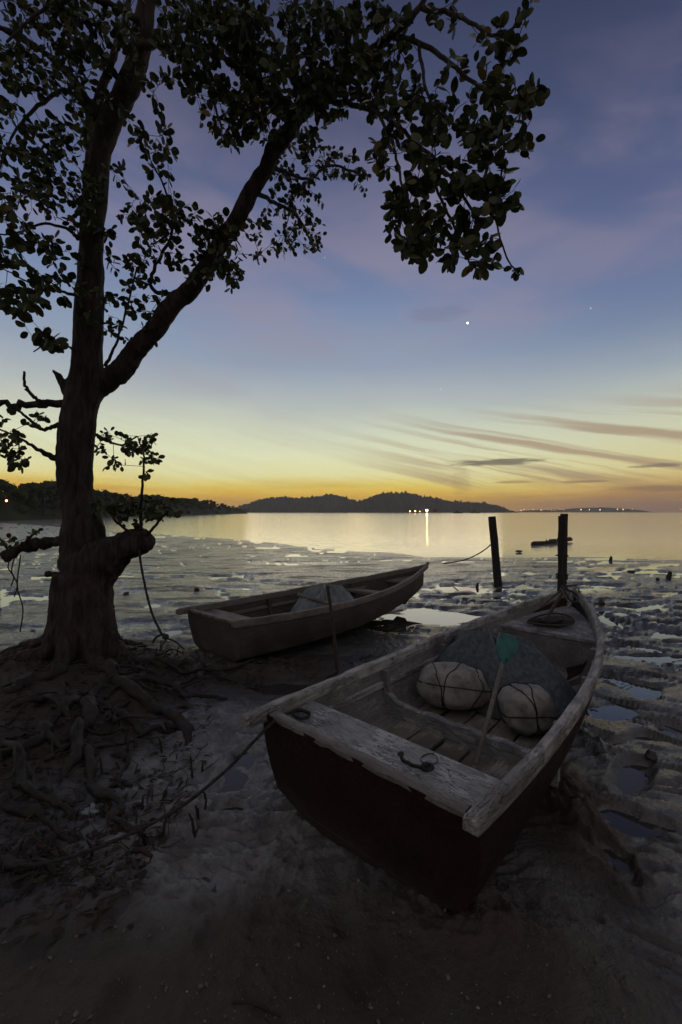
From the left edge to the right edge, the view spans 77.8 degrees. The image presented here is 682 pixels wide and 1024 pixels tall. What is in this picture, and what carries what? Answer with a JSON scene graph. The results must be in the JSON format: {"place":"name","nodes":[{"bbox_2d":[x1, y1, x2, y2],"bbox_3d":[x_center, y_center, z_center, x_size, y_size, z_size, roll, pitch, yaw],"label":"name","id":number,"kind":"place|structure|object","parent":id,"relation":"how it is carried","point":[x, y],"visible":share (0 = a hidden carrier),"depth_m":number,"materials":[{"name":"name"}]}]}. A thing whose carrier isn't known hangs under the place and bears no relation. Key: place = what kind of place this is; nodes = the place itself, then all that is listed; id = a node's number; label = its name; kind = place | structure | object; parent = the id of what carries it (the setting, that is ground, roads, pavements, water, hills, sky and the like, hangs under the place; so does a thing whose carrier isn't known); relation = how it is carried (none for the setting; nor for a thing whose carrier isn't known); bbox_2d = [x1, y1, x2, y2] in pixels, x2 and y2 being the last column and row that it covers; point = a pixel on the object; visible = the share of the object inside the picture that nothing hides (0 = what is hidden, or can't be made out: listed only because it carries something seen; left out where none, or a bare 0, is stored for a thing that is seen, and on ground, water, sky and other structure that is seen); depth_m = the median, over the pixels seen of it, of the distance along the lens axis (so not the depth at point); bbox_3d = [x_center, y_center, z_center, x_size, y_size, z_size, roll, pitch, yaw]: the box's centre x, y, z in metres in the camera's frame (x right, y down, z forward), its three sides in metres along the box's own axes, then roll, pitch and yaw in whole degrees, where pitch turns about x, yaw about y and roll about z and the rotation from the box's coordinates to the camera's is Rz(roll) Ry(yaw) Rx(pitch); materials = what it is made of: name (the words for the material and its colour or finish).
{"place":"outdoors","nodes":[
{"label":"outdoors","id":0,"kind":"place"},
{"bbox_2d":[0,494,245,520],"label":"headland hill","id":1,"kind":"structure","parent":0,"point":[14,515],"depth_m":94.81,"materials":[{"name":"plant"}]},
{"bbox_2d":[10,487,28,504],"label":"headland tree","id":2,"kind":"object","parent":1,"relation":"on","point":[21,489],"visible":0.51,"depth_m":86.71,"materials":[{"name":"green plant"}]},
{"bbox_2d":[30,483,55,515],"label":"headland tree","id":3,"kind":"object","parent":1,"relation":"on","point":[43,490],"visible":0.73,"depth_m":91.84,"materials":[{"name":"green plant"}]},
{"bbox_2d":[0,479,247,517],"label":"headland wood","id":4,"kind":"object","parent":1,"relation":"on","point":[35,500],"visible":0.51,"depth_m":96.80,"materials":[{"name":"plant"}]},
{"bbox_2d":[201,500,208,510],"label":"headland tree","id":5,"kind":"object","parent":1,"relation":"on","point":[204,501],"visible":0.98,"depth_m":274.52,"materials":[{"name":"green plant"}]},
{"bbox_2d":[231,494,357,512],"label":"hill","id":6,"kind":"structure","parent":0,"point":[327,503],"depth_m":1272.32,"materials":[{"name":"plant"}]},
{"bbox_2d":[0,523,681,1023],"bbox_3d":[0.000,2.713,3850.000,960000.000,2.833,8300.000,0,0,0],"label":"mud flat","id":7,"kind":"structure","parent":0,"point":[554,877],"depth_m":1.88,"materials":[{"name":"soil"}]},
{"bbox_2d":[36,843,58,857],"bbox_3d":[-1.363,1.581,1.972,0.158,0.030,0.027,0,0,24],"label":"broken stick","id":8,"kind":"object","parent":7,"relation":"on","point":[51,852],"visible":0.78,"depth_m":1.98,"materials":[{"name":"brown wood"}]},
{"bbox_2d":[80,803,99,815],"bbox_3d":[-1.319,1.576,2.231,0.095,0.068,0.050,0,0,0],"label":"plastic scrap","id":9,"kind":"object","parent":7,"relation":"on","point":[94,810],"visible":0.88,"depth_m":2.22,"materials":[{"name":"white plastic"}]},
{"bbox_2d":[132,847,152,857],"bbox_3d":[-0.923,1.584,1.964,0.126,0.044,0.026,0,0,31],"label":"broken stick","id":10,"kind":"object","parent":7,"relation":"on","point":[144,851],"visible":0.99,"depth_m":1.96,"materials":[{"name":"brown wood"}]},
{"bbox_2d":[0,643,386,960],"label":"leaf litter","id":11,"kind":"object","parent":7,"relation":"on","point":[59,930],"visible":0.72,"depth_m":2.07,"materials":[{"name":"brown plant"}]},
{"bbox_2d":[232,1000,281,1017],"bbox_3d":[-0.264,1.553,1.324,0.165,0.015,0.013,0,0,11],"label":"broken stick","id":12,"kind":"object","parent":7,"relation":"on","point":[255,1005],"visible":1,"depth_m":1.33,"materials":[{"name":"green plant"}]},
{"bbox_2d":[0,0,550,878],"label":"mangrove tree","id":13,"kind":"object","parent":7,"relation":"on","point":[92,566],"visible":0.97,"depth_m":3.55,"materials":[{"name":"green plant"}]},
{"bbox_2d":[138,550,184,660],"bbox_3d":[-1.630,0.772,3.893,0.690,1.000,0.218,0,0,43],"label":"mooring rope","id":14,"kind":"object","parent":13,"relation":"hanging from","point":[165,637],"visible":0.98,"depth_m":3.94,"materials":[{"name":"brown fabric"}]},
{"bbox_2d":[75,891,493,1008],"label":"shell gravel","id":15,"kind":"structure","parent":7,"relation":"on","point":[256,965],"depth_m":1.39,"materials":[{"name":"beige gravel"}]},
{"bbox_2d":[176,562,428,661],"bbox_3d":[0.045,1.274,6.025,1.362,0.759,4.427,-3,-2,44],"label":"fishing boat","id":16,"kind":"object","parent":7,"relation":"on","point":[239,629],"visible":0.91,"depth_m":4.95,"materials":[{"name":"brown wood"}]},
{"bbox_2d":[290,583,354,611],"bbox_3d":[-0.237,1.243,5.781,1.079,0.519,1.086,0,0,-28],"label":"tarpaulin","id":17,"kind":"object","parent":16,"relation":"on","point":[339,593],"visible":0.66,"depth_m":5.63,"materials":[{"name":"grey fabric"}]},
{"bbox_2d":[297,593,334,604],"bbox_3d":[-0.285,1.141,5.447,0.064,0.083,0.856,0,0,-43],"label":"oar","id":18,"kind":"object","parent":17,"relation":"on","point":[312,598],"visible":0.77,"depth_m":5.50,"materials":[{"name":"brown wood"}]},
{"bbox_2d":[0,817,634,1023],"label":"gravel","id":19,"kind":"structure","parent":7,"relation":"on","point":[76,1013],"depth_m":1.43,"materials":[{"name":"grey gravel"}]},
{"bbox_2d":[325,585,338,677],"bbox_3d":[-0.105,1.212,4.118,0.112,0.979,0.205,0,0,23],"label":"thin pole","id":20,"kind":"object","parent":7,"relation":"on","point":[333,633],"visible":0.87,"depth_m":4.16,"materials":[{"name":"brown wood"}]},
{"bbox_2d":[240,586,604,912],"bbox_3d":[1.353,1.256,3.407,1.335,0.796,4.290,0,0,41],"label":"fishing boat","id":21,"kind":"object","parent":7,"relation":"on","point":[447,830],"visible":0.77,"depth_m":2.10,"materials":[{"name":"red paint"}]},
{"bbox_2d":[5,708,310,868],"bbox_3d":[-0.783,1.317,2.056,1.379,0.447,0.112,0,0,-28],"label":"mooring rope","id":22,"kind":"object","parent":21,"relation":"attached to","point":[143,827],"visible":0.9,"depth_m":2.02,"materials":[{"name":"brown fabric"}]},
{"bbox_2d":[397,751,437,771],"bbox_3d":[0.371,1.122,1.917,0.196,0.053,0.140,0,0,-17],"label":"rubber cord","id":23,"kind":"object","parent":21,"relation":"on","point":[426,766],"visible":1,"depth_m":1.89,"materials":[{"name":"black rubber"}]},
{"bbox_2d":[416,662,492,710],"bbox_3d":[0.853,1.317,3.211,0.551,0.325,0.388,0,0,12],"label":"foam float","id":24,"kind":"object","parent":21,"relation":"on","point":[454,686],"visible":1,"depth_m":3.07,"materials":[{"name":"white plastic"}]},
{"bbox_2d":[474,633,518,764],"bbox_3d":[0.970,1.161,2.700,0.523,0.695,0.100,0,0,-41],"label":"paddle","id":25,"kind":"object","parent":21,"relation":"on","point":[507,645],"visible":1,"depth_m":2.76,"materials":[{"name":"green wood"}]},
{"bbox_2d":[435,628,576,719],"bbox_3d":[1.389,1.253,3.554,1.072,0.468,1.158,0,0,34],"label":"fishing net","id":26,"kind":"object","parent":21,"relation":"on","point":[528,663],"visible":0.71,"depth_m":3.26,"materials":[{"name":"fabric"}]},
{"bbox_2d":[496,682,555,736],"bbox_3d":[1.268,1.348,2.883,0.358,0.322,0.336,0,0,-10],"label":"foam float","id":27,"kind":"object","parent":21,"relation":"on","point":[527,709],"visible":0.99,"depth_m":2.77,"materials":[{"name":"white plastic"}]},
{"bbox_2d":[526,613,574,627],"bbox_3d":[2.127,1.103,4.286,0.488,0.056,0.348,-5,4,-9],"label":"rope coil","id":28,"kind":"object","parent":21,"relation":"on","point":[554,622],"visible":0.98,"depth_m":4.25,"materials":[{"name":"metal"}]},
{"bbox_2d":[540,584,578,617],"bbox_3d":[2.371,0.966,4.481,0.700,0.325,0.234,0,0,-44],"label":"rope","id":29,"kind":"object","parent":21,"relation":"on","point":[556,602],"visible":0.98,"depth_m":4.49,"materials":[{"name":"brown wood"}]},
{"bbox_2d":[488,516,501,585],"bbox_3d":[3.416,0.948,9.323,0.314,1.710,0.188,0,0,15],"label":"mooring post","id":30,"kind":"object","parent":7,"relation":"on","point":[497,576],"visible":0.91,"depth_m":9.26,"materials":[{"name":"brown wood"}]},
{"bbox_2d":[443,544,490,563],"bbox_3d":[3.016,1.058,10.457,0.155,0.754,2.325,0,0,-14],"label":"mooring rope","id":31,"kind":"object","parent":30,"relation":"attached to","point":[470,557],"visible":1,"depth_m":10.05,"materials":[{"name":"brown fabric"}]},
{"bbox_2d":[555,514,568,591],"bbox_3d":[2.744,0.911,5.194,0.154,1.779,0.520,0,0,20],"label":"mooring post","id":32,"kind":"object","parent":7,"relation":"on","point":[561,576],"visible":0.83,"depth_m":5.32,"materials":[{"name":"brown wood"}]},
{"bbox_2d":[598,598,604,604],"bbox_3d":[4.478,1.548,7.257,0.117,0.131,0.105,0,0,32],"label":"mud stone","id":33,"kind":"object","parent":7,"relation":"on","point":[601,601],"visible":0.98,"depth_m":7.23,"materials":[{"name":"grey stone"}]},
{"bbox_2d":[644,749,657,761],"bbox_3d":[1.992,1.568,2.715,0.078,0.075,0.063,0,0,-26],"label":"mud stone","id":34,"kind":"object","parent":7,"relation":"on","point":[649,754],"visible":1,"depth_m":2.70,"materials":[{"name":"stone"}]},
{"bbox_2d":[0,512,681,891],"bbox_3d":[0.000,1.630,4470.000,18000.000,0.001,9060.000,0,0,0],"label":"sea water","id":35,"kind":"structure","parent":0,"point":[626,534],"depth_m":23.33,"materials":[{"name":"grey liquid"}]},
{"bbox_2d":[409,509,436,512],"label":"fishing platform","id":36,"kind":"structure","parent":35,"relation":"on","point":[428,511],"depth_m":618.50,"materials":[{"name":"brown wood"}]},
{"bbox_2d":[531,537,572,544],"bbox_3d":[10.981,1.519,21.892,4.096,0.339,0.255,0,0,-38],"label":"driftwood log","id":37,"kind":"object","parent":35,"relation":"in","point":[550,541],"visible":0.66,"depth_m":21.45,"materials":[{"name":"brown wood"}]},
{"bbox_2d":[0,0,681,511],"label":"sky","id":38,"kind":"structure","parent":0,"point":[318,375],"materials":[{"name":"blue"}]},
{"bbox_2d":[334,491,518,512],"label":"hill","id":39,"kind":"structure","parent":0,"point":[395,502],"depth_m":1121.05,"materials":[{"name":"plant"}]},
{"bbox_2d":[518,507,647,511],"bbox_3d":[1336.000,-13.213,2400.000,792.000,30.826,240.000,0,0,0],"label":"shore hill","id":40,"kind":"structure","parent":0,"point":[602,509],"depth_m":2324.11,"materials":[{"name":"black"}]},
{"bbox_2d":[666,571,671,578],"bbox_3d":[7.891,1.541,10.152,0.150,0.240,0.112,0,0,21],"label":"broken stump","id":41,"kind":"object","parent":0,"point":[669,575],"visible":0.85,"depth_m":10.13,"materials":[{"name":"brown wood"}]}
]}

